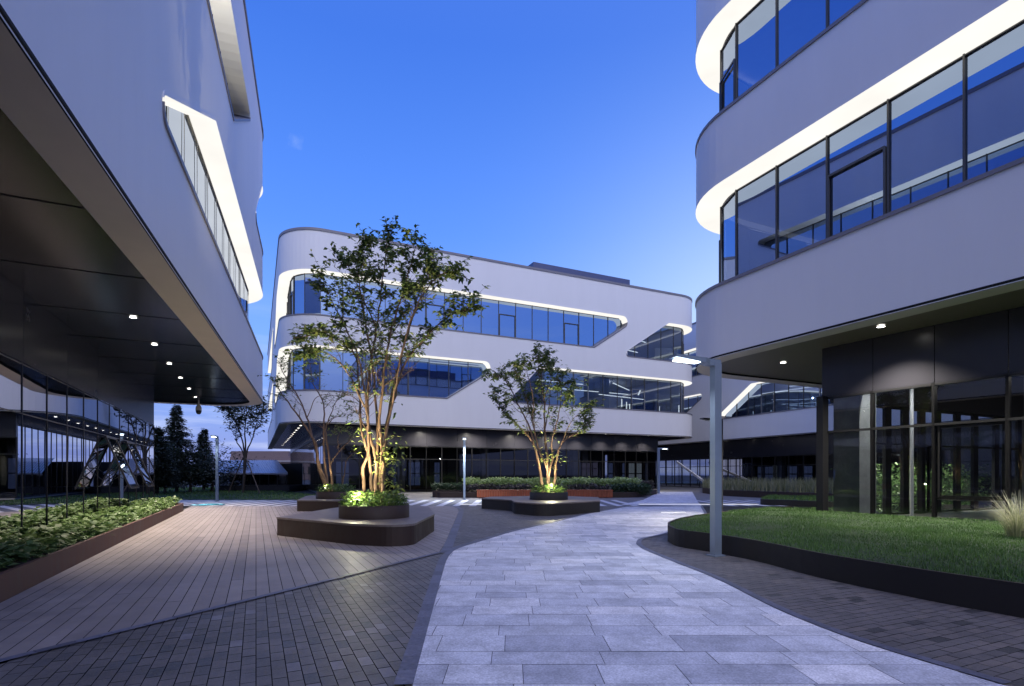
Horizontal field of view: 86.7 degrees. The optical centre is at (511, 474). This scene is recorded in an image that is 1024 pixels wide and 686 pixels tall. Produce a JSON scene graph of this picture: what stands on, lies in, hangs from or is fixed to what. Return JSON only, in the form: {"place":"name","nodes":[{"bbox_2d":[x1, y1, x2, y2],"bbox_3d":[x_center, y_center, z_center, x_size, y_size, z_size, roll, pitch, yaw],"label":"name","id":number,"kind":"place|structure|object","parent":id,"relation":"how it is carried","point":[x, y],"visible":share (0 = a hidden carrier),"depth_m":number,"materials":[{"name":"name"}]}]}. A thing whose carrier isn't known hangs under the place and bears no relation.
{"place":"outdoors","nodes":[
{"label":"outdoors","id":0,"kind":"place"},
{"bbox_2d":[0,506,458,663],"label":"deck paving","id":1,"kind":"structure","parent":0,"point":[192,559],"depth_m":8.33,"materials":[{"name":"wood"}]},
{"bbox_2d":[0,503,183,602],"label":"planter box","id":2,"kind":"object","parent":1,"relation":"on","point":[15,579],"visible":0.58,"depth_m":8.52,"materials":[{"name":"metal"}]},
{"bbox_2d":[0,496,181,568],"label":"ground cover foliage","id":3,"kind":"object","parent":2,"relation":"in","point":[83,526],"visible":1,"depth_m":10.09,"materials":[{"name":"green plant"}]},
{"bbox_2d":[297,491,359,510],"bbox_3d":[-8.087,1.115,24.974,2.900,0.770,7.278,0,0,-16],"label":"tree bench","id":4,"kind":"object","parent":1,"relation":"on","point":[319,500],"visible":0.52,"depth_m":22.00,"materials":[{"name":"brown metal"}]},
{"bbox_2d":[257,349,364,491],"bbox_3d":[-8.556,-2.447,23.919,4.817,6.520,3.016,0,0,0],"label":"courtyard tree","id":5,"kind":"object","parent":4,"relation":"on","point":[324,477],"visible":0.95,"depth_m":23.70,"materials":[{"name":"green plant"}]},
{"bbox_2d":[315,483,355,491],"bbox_3d":[-7.722,0.601,23.709,1.667,0.472,1.718,0,0,39],"label":"ground cover foliage","id":6,"kind":"object","parent":4,"relation":"on","point":[344,489],"visible":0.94,"depth_m":23.48,"materials":[{"name":"green plant"}]},
{"bbox_2d":[276,503,434,546],"bbox_3d":[-3.901,1.115,15.116,3.724,0.770,7.813,0,0,0],"label":"tree bench","id":7,"kind":"object","parent":1,"relation":"on","point":[393,525],"visible":0.87,"depth_m":12.40,"materials":[{"name":"brown metal"}]},
{"bbox_2d":[336,489,409,506],"bbox_3d":[-3.359,0.610,13.296,1.703,0.515,1.738,0,0,-32],"label":"ground cover foliage","id":8,"kind":"object","parent":7,"relation":"in","point":[375,498],"visible":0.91,"depth_m":12.93,"materials":[{"name":"green plant"}]},
{"bbox_2d":[279,215,488,504],"bbox_3d":[-3.247,-2.958,13.416,5.543,7.420,3.674,0,0,0],"label":"courtyard tree","id":9,"kind":"object","parent":7,"relation":"in","point":[431,269],"visible":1,"depth_m":13.05,"materials":[{"name":"green plant"}]},
{"bbox_2d":[154,0,719,467],"label":"sky","id":10,"kind":"structure","parent":0,"point":[561,133],"materials":[{"name":"blue"}]},
{"bbox_2d":[0,506,1023,685],"bbox_3d":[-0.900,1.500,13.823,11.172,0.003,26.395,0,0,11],"label":"brick paving","id":11,"kind":"structure","parent":0,"point":[171,671],"depth_m":4.87,"materials":[{"name":"brick"}]},
{"bbox_2d":[0,506,1009,683],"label":"edging kerb","id":12,"kind":"structure","parent":11,"relation":"on","point":[408,667],"depth_m":5.61,"materials":[{"name":"grey stone"}]},
{"bbox_2d":[481,491,599,515],"bbox_3d":[1.815,1.115,23.375,5.276,0.770,6.446,0,0,-25],"label":"planter","id":13,"kind":"object","parent":11,"relation":"on","point":[546,504],"visible":0.97,"depth_m":21.20,"materials":[{"name":"brown metal"}]},
{"bbox_2d":[479,341,605,492],"bbox_3d":[1.171,-2.427,22.827,5.317,6.386,3.910,0,0,0],"label":"courtyard tree","id":14,"kind":"object","parent":13,"relation":"in","point":[548,366],"visible":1,"depth_m":22.69,"materials":[{"name":"green plant"}]},
{"bbox_2d":[530,483,567,492],"bbox_3d":[1.553,0.614,22.758,1.612,0.500,1.686,0,0,0],"label":"ground cover foliage","id":15,"kind":"object","parent":13,"relation":"on","point":[536,487],"visible":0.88,"depth_m":22.44,"materials":[{"name":"green plant"}]},
{"bbox_2d":[700,418,722,510],"bbox_3d":[7.540,-0.305,20.430,1.055,3.610,0.220,0,0,-25],"label":"street lamp","id":16,"kind":"object","parent":11,"relation":"on","point":[705,419],"visible":0.29,"depth_m":20.57,"materials":[{"name":"metal"}]},
{"bbox_2d":[182,475,1014,512],"bbox_3d":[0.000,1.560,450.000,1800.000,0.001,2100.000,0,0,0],"label":"ground","id":17,"kind":"structure","parent":0,"point":[987,503],"depth_m":28.30,"materials":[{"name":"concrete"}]},
{"bbox_2d":[0,0,263,535],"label":"office building","id":18,"kind":"structure","parent":17,"relation":"on","point":[131,192],"depth_m":10.93,"materials":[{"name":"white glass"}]},
{"bbox_2d":[195,400,201,413],"bbox_3d":[-15.358,-3.305,26.600,0.270,0.710,0.270,0,0,0],"label":"security camera","id":19,"kind":"object","parent":18,"relation":"attached to","point":[198,408],"visible":1,"depth_m":26.52,"materials":[{"name":"black plastic"}]},
{"bbox_2d":[162,91,262,358],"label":"ribbon window","id":20,"kind":"structure","parent":18,"relation":"in","point":[194,135],"depth_m":15.90,"materials":[{"name":"white glass"}]},
{"bbox_2d":[207,0,250,121],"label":"ribbon window","id":21,"kind":"structure","parent":18,"relation":"in","point":[220,11],"depth_m":18.05,"materials":[{"name":"white glass"}]},
{"bbox_2d":[256,185,262,253],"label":"ribbon window","id":22,"kind":"structure","parent":18,"relation":"in","point":[261,191],"depth_m":25.41,"materials":[{"name":"white glass"}]},
{"bbox_2d":[154,434,190,493],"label":"background bush","id":23,"kind":"object","parent":17,"relation":"on","point":[162,463],"visible":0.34,"depth_m":40.12,"materials":[{"name":"green plant"}]},
{"bbox_2d":[162,435,206,492],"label":"background bush","id":24,"kind":"object","parent":17,"relation":"on","point":[177,474],"visible":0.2,"depth_m":44.11,"materials":[{"name":"green plant"}]},
{"bbox_2d":[169,436,225,491],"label":"background bush","id":25,"kind":"object","parent":17,"relation":"on","point":[190,473],"visible":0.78,"depth_m":45.05,"materials":[{"name":"green plant"}]},
{"bbox_2d":[180,439,239,491],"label":"background bush","id":26,"kind":"object","parent":17,"relation":"on","point":[212,481],"visible":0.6,"depth_m":47.15,"materials":[{"name":"green plant"}]},
{"bbox_2d":[154,487,315,499],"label":"grass","id":27,"kind":"structure","parent":17,"relation":"on","point":[206,493],"depth_m":39.66,"materials":[{"name":"green plant"}]},
{"bbox_2d":[154,426,188,493],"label":"conifer tree","id":28,"kind":"object","parent":27,"relation":"on","point":[158,431],"visible":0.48,"depth_m":40.91,"materials":[{"name":"green plant"}]},
{"bbox_2d":[159,404,210,491],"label":"conifer tree","id":29,"kind":"object","parent":27,"relation":"on","point":[176,412],"visible":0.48,"depth_m":45.82,"materials":[{"name":"green plant"}]},
{"bbox_2d":[188,428,219,489],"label":"conifer tree","id":30,"kind":"object","parent":27,"relation":"on","point":[202,439],"visible":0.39,"depth_m":51.84,"materials":[{"name":"green plant"}]},
{"bbox_2d":[213,394,275,492],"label":"background tree","id":31,"kind":"object","parent":27,"relation":"on","point":[237,419],"visible":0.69,"depth_m":43.93,"materials":[{"name":"green plant"}]},
{"bbox_2d":[228,458,242,491],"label":"support stake","id":32,"kind":"object","parent":17,"relation":"on","point":[235,474],"visible":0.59,"depth_m":44.21,"materials":[{"name":"brown wood"}]},
{"bbox_2d":[219,448,257,489],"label":"background bush","id":33,"kind":"object","parent":17,"relation":"on","point":[229,470],"visible":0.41,"depth_m":49.52,"materials":[{"name":"green plant"}]},
{"bbox_2d":[246,458,259,492],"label":"support stake","id":34,"kind":"object","parent":17,"relation":"on","point":[253,475],"visible":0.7,"depth_m":43.17,"materials":[{"name":"brown wood"}]},
{"bbox_2d":[230,451,290,462],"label":"distant building","id":35,"kind":"structure","parent":17,"relation":"on","point":[282,456],"depth_m":150.60,"materials":[{"name":"brick"}]},
{"bbox_2d":[219,460,306,490],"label":"garage ramp pavilion","id":36,"kind":"structure","parent":17,"relation":"on","point":[273,475],"depth_m":49.62,"materials":[{"name":"black paint"}]},
{"bbox_2d":[221,474,287,484],"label":"window","id":37,"kind":"structure","parent":36,"relation":"in","point":[263,477],"depth_m":49.63,"materials":[{"name":"black glass"}]},
{"bbox_2d":[174,500,780,505],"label":"striped road markings","id":38,"kind":"object","parent":17,"relation":"on","point":[411,502],"visible":0.34,"depth_m":28.97,"materials":[{"name":"white paint"}]},
{"bbox_2d":[192,504,223,504],"bbox_3d":[-15.000,1.474,26.723,1.600,0.004,1.600,0,0,0],"label":"light projection","id":39,"kind":"object","parent":38,"relation":"on","point":[207,504],"visible":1,"depth_m":26.78},
{"bbox_2d":[211,435,218,500],"bbox_3d":[-16.525,-0.330,30.215,0.220,3.660,1.005,0,0,-14],"label":"street lamp","id":40,"kind":"object","parent":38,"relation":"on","point":[216,467],"visible":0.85,"depth_m":30.50,"materials":[{"name":"metal"}]},
{"bbox_2d":[695,0,1023,520],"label":"office building","id":41,"kind":"structure","parent":17,"relation":"on","point":[860,187],"depth_m":13.71,"materials":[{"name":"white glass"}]},
{"bbox_2d":[695,0,867,156],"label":"ribbon window","id":42,"kind":"structure","parent":41,"relation":"in","point":[765,35],"depth_m":16.34,"materials":[{"name":"blue glass"}]},
{"bbox_2d":[695,0,1023,307],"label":"ribbon window","id":43,"kind":"structure","parent":41,"relation":"in","point":[950,117],"depth_m":12.90,"materials":[{"name":"blue glass"}]},
{"bbox_2d":[914,445,938,512],"bbox_3d":[13.387,0.140,17.593,1.488,2.150,0.070,0,0,-25],"label":"rear door","id":44,"kind":"structure","parent":41,"relation":"in","point":[915,446],"depth_m":17.50,"materials":[{"name":"black metal"}]},
{"bbox_2d":[760,496,969,510],"bbox_3d":[17.538,1.357,27.441,9.142,0.285,8.403,0,0,39],"label":"raised lawn bed","id":45,"kind":"object","parent":17,"relation":"on","point":[794,502],"visible":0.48,"depth_m":25.37,"materials":[{"name":"green plant"}]},
{"bbox_2d":[831,462,991,512],"bbox_3d":[16.547,0.531,22.131,9.465,2.089,1.383,0,0,-25],"label":"hedge","id":46,"kind":"object","parent":17,"relation":"on","point":[947,491],"visible":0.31,"depth_m":22.32,"materials":[{"name":"green plant"}]},
{"bbox_2d":[622,492,700,505],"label":"stone footpath","id":47,"kind":"structure","parent":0,"point":[676,498],"depth_m":31.09,"materials":[{"name":"stone"}]},
{"bbox_2d":[657,448,666,493],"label":"street lamp","id":48,"kind":"object","parent":47,"relation":"on","point":[658,470],"visible":0.97,"depth_m":42.56,"materials":[{"name":"metal"}]},
{"bbox_2d":[700,504,758,504],"bbox_3d":[9.317,1.490,27.133,5.939,0.029,0.220,0,0,0],"label":"ground light strip","id":49,"kind":"object","parent":47,"relation":"on","point":[733,504],"visible":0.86,"depth_m":27.02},
{"bbox_2d":[384,486,1014,499],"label":"paving","id":50,"kind":"structure","parent":0,"point":[698,493],"depth_m":35.48,"materials":[{"name":"grey stone"}]},
{"bbox_2d":[432,490,462,496],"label":"planter kerb","id":51,"kind":"structure","parent":50,"relation":"on","point":[434,493],"depth_m":35.67,"materials":[{"name":"brown metal"}]},
{"bbox_2d":[463,437,465,499],"bbox_3d":[-2.814,-0.330,32.078,0.220,3.660,1.005,0,0,-5],"label":"street lamp","id":52,"kind":"object","parent":50,"relation":"on","point":[464,438],"visible":1,"depth_m":32.36,"materials":[{"name":"metal"}]},
{"bbox_2d":[267,227,691,494],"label":"office building","id":53,"kind":"structure","parent":50,"relation":"on","point":[618,342],"depth_m":44.11,"materials":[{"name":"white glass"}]},
{"bbox_2d":[268,331,272,391],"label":"ribbon window","id":54,"kind":"structure","parent":53,"relation":"in","point":[271,349],"depth_m":65.36,"materials":[{"name":"white glass"}]},
{"bbox_2d":[268,384,272,430],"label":"ribbon window","id":55,"kind":"structure","parent":53,"relation":"in","point":[271,396],"depth_m":61.78,"materials":[{"name":"glass"}]},
{"bbox_2d":[275,344,490,406],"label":"ribbon window","id":56,"kind":"structure","parent":53,"relation":"in","point":[432,376],"depth_m":40.91,"materials":[{"name":"blue glass"}]},
{"bbox_2d":[274,268,627,348],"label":"ribbon window","id":57,"kind":"structure","parent":53,"relation":"in","point":[507,317],"depth_m":43.77,"materials":[{"name":"blue glass"}]},
{"bbox_2d":[513,367,691,414],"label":"ribbon window","id":58,"kind":"structure","parent":53,"relation":"in","point":[670,399],"depth_m":54.78,"materials":[{"name":"blue glass"}]},
{"bbox_2d":[626,322,691,365],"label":"ribbon window","id":59,"kind":"structure","parent":53,"relation":"in","point":[661,349],"depth_m":56.00,"materials":[{"name":"blue glass"}]},
{"bbox_2d":[477,490,532,496],"bbox_3d":[-0.461,1.220,35.000,3.596,0.480,0.580,0,0,0],"label":"box bench","id":60,"kind":"object","parent":50,"relation":"on","point":[488,493],"visible":0.69,"depth_m":34.73,"materials":[{"name":"brown wood"}]},
{"bbox_2d":[437,489,656,497],"bbox_3d":[3.178,1.330,39.335,16.156,0.340,8.070,0,0,0],"label":"planting bed","id":61,"kind":"object","parent":50,"relation":"on","point":[472,494],"visible":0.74,"depth_m":35.30,"materials":[{"name":"brown"}]},
{"bbox_2d":[430,482,462,490],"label":"hedge","id":62,"kind":"object","parent":61,"relation":"on","point":[444,486],"visible":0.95,"depth_m":36.26,"materials":[{"name":"green plant"}]},
{"bbox_2d":[460,483,610,491],"bbox_3d":[1.554,0.880,36.389,10.255,0.824,1.367,0,0,0],"label":"hedge","id":63,"kind":"object","parent":61,"relation":"on","point":[591,486],"visible":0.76,"depth_m":36.16,"materials":[{"name":"green plant"}]},
{"bbox_2d":[462,476,641,489],"bbox_3d":[2.739,0.660,37.784,12.501,1.145,2.056,0,0,0],"label":"hedge","id":64,"kind":"object","parent":61,"relation":"on","point":[532,480],"visible":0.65,"depth_m":37.31,"materials":[{"name":"green plant"}]},
{"bbox_2d":[609,482,652,494],"bbox_3d":[7.955,1.022,36.713,2.924,1.014,2.195,0,0,0],"label":"hedge","id":65,"kind":"object","parent":61,"relation":"on","point":[638,488],"visible":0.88,"depth_m":36.02,"materials":[{"name":"green plant"}]},
{"bbox_2d":[636,479,653,489],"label":"hedge","id":66,"kind":"object","parent":61,"relation":"on","point":[650,482],"visible":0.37,"depth_m":39.40,"materials":[{"name":"green plant"}]},
{"bbox_2d":[564,490,612,496],"bbox_3d":[4.906,1.220,35.000,3.135,0.480,0.580,0,0,0],"label":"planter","id":67,"kind":"object","parent":50,"relation":"on","point":[594,493],"visible":0.76,"depth_m":34.73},
{"bbox_2d":[702,487,930,497],"bbox_3d":[20.294,1.290,39.081,12.593,0.420,24.760,0,0,-32],"label":"grass bed","id":68,"kind":"object","parent":50,"relation":"on","point":[745,493],"visible":0.29,"depth_m":35.43,"materials":[{"name":"green plant"}]},
{"bbox_2d":[413,506,1005,685],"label":"stone path","id":69,"kind":"structure","parent":0,"point":[601,598],"depth_m":5.30,"materials":[{"name":"stone"}]},
{"bbox_2d":[600,506,1023,685],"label":"brick footpath","id":70,"kind":"structure","parent":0,"point":[676,552],"depth_m":5.77,"materials":[{"name":"grey brick"}]},
{"bbox_2d":[669,354,725,556],"bbox_3d":[3.350,-0.305,9.809,1.155,3.610,0.220,0,0,-25],"label":"street lamp","id":71,"kind":"object","parent":70,"relation":"on","point":[715,365],"visible":1,"depth_m":9.95,"materials":[{"name":"metal"}]},
{"bbox_2d":[668,506,1023,617],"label":"raised lawn bed","id":72,"kind":"object","parent":70,"relation":"on","point":[1004,597],"visible":0.45,"depth_m":7.52,"materials":[{"name":"green plant"}]},
{"bbox_2d":[670,506,1023,583],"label":"grass","id":73,"kind":"structure","parent":72,"relation":"on","point":[915,533],"depth_m":9.46,"materials":[{"name":"green plant"}]},
{"bbox_2d":[702,476,969,495],"bbox_3d":[20.363,0.600,39.012,12.669,1.000,24.794,0,0,-31],"label":"hedge","id":74,"kind":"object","parent":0,"point":[796,485],"depth_m":36.02,"materials":[{"name":"green plant"}]},
{"bbox_2d":[658,322,1014,496],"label":"office building","id":75,"kind":"structure","parent":0,"point":[769,429],"depth_m":52.45,"materials":[{"name":"black glass"}]},
{"bbox_2d":[684,347,701,376],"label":"ribbon window","id":76,"kind":"structure","parent":75,"relation":"in","point":[692,351],"depth_m":61.99,"materials":[{"name":"blue glass"}]},
{"bbox_2d":[684,393,701,412],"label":"ribbon window","id":77,"kind":"structure","parent":75,"relation":"in","point":[690,400],"depth_m":62.29,"materials":[{"name":"blue glass"}]},
{"bbox_2d":[722,382,833,418],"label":"ribbon window","id":78,"kind":"structure","parent":75,"relation":"in","point":[758,398],"depth_m":52.12,"materials":[{"name":"blue glass"}]},
{"bbox_2d":[763,494,969,504],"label":"grass","id":79,"kind":"structure","parent":0,"point":[810,497],"depth_m":27.15,"materials":[{"name":"green plant"}]},
{"bbox_2d":[982,490,1023,537],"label":"ornamental grass","id":80,"kind":"object","parent":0,"point":[1015,526],"depth_m":9.19,"materials":[{"name":"beige plant"}]}
]}

